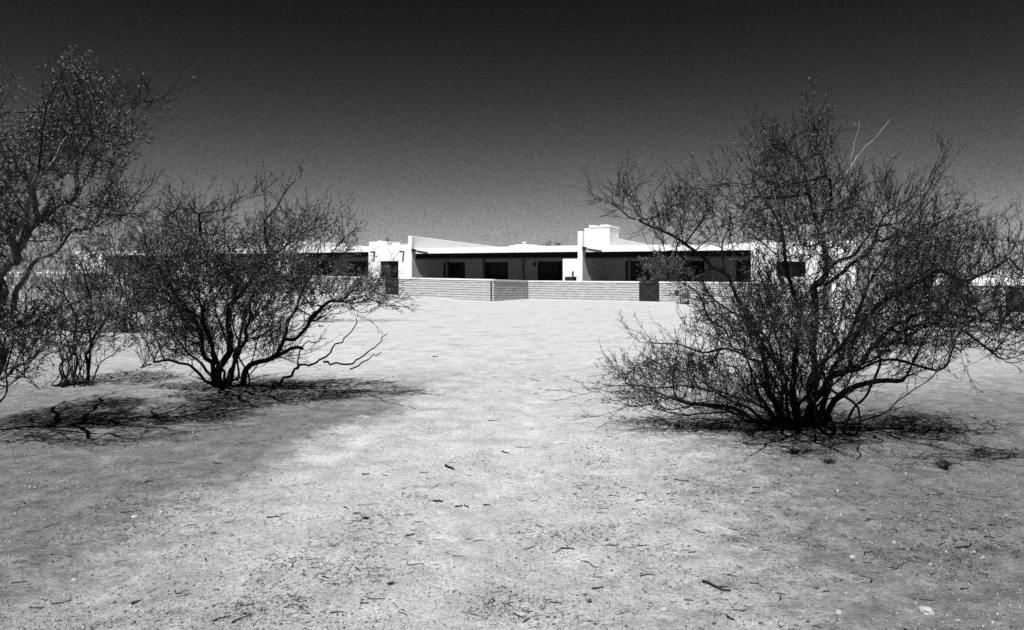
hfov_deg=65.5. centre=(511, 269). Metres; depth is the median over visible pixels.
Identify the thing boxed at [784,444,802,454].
grass tuft
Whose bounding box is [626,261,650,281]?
sliding door
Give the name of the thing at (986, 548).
twig litter
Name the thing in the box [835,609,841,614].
stone
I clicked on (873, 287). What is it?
desert shrub
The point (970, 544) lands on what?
fallen stick
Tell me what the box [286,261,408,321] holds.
desert shrub
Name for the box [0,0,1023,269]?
sky
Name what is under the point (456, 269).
sliding door
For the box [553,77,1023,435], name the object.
desert tree
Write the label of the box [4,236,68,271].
background tree
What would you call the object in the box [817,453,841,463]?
grass tuft
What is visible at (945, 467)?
grass tuft
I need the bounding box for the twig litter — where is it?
[0,326,1023,629]
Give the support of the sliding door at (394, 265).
in the adobe house
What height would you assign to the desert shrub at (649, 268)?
2.992 m
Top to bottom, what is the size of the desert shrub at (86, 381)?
2.256 m
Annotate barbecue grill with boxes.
[565,271,575,280]
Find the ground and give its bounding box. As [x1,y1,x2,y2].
[0,270,1023,629]
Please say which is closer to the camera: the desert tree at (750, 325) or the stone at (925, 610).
the stone at (925, 610)
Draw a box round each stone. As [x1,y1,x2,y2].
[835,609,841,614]
[918,606,933,615]
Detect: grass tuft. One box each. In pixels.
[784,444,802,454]
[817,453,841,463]
[932,461,951,469]
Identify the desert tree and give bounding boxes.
[0,39,210,401]
[96,149,426,392]
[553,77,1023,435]
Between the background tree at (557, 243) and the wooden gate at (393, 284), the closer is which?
the wooden gate at (393, 284)
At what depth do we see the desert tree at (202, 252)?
9.46 m
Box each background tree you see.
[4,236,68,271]
[542,239,563,245]
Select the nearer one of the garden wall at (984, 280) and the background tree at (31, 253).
the garden wall at (984, 280)
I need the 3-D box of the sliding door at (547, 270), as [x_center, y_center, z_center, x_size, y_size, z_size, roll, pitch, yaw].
[2.554,0.460,49.609,2.008,1.980,0.103,0,0,29]
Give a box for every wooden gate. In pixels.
[386,278,398,294]
[640,282,658,301]
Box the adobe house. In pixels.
[76,225,880,315]
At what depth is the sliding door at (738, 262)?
43.99 m
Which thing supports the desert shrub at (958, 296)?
on the ground
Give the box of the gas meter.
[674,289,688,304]
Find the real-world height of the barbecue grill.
1.580 m
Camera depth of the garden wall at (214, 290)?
46.18 m
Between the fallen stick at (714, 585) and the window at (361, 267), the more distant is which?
the window at (361, 267)
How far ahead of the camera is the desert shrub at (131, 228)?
20.26 m
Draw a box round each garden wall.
[4,272,106,290]
[111,273,303,293]
[308,276,527,300]
[528,280,831,314]
[882,276,1023,310]
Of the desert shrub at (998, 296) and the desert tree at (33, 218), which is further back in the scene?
the desert shrub at (998, 296)
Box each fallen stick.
[702,579,730,590]
[955,543,972,547]
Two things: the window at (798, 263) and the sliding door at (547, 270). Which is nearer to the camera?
the window at (798, 263)
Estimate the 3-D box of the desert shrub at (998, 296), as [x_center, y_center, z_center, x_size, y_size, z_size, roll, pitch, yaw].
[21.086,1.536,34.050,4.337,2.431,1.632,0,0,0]
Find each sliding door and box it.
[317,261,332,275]
[382,261,397,277]
[444,262,464,278]
[485,262,507,279]
[538,261,562,280]
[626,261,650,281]
[736,261,750,281]
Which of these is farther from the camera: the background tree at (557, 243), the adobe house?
the background tree at (557, 243)
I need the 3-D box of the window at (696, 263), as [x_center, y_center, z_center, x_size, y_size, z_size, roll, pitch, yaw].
[10.254,0.100,45.342,1.515,1.200,0.103,0,0,29]
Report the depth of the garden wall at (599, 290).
41.25 m
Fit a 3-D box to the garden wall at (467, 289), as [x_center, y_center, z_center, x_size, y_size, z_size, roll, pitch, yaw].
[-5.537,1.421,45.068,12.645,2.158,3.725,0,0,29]
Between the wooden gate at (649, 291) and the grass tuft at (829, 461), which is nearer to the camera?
the grass tuft at (829, 461)
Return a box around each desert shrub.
[0,246,73,327]
[25,231,144,387]
[51,204,200,331]
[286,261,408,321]
[637,247,700,290]
[841,218,991,345]
[902,283,982,322]
[965,280,1023,318]
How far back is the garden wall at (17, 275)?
50.09 m
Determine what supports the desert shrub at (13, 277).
on the ground
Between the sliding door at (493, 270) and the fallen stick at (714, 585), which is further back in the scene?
the sliding door at (493, 270)
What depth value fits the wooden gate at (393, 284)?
43.57 m
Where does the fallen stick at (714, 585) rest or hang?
on the ground
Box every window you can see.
[348,261,366,276]
[679,261,704,281]
[777,261,805,276]

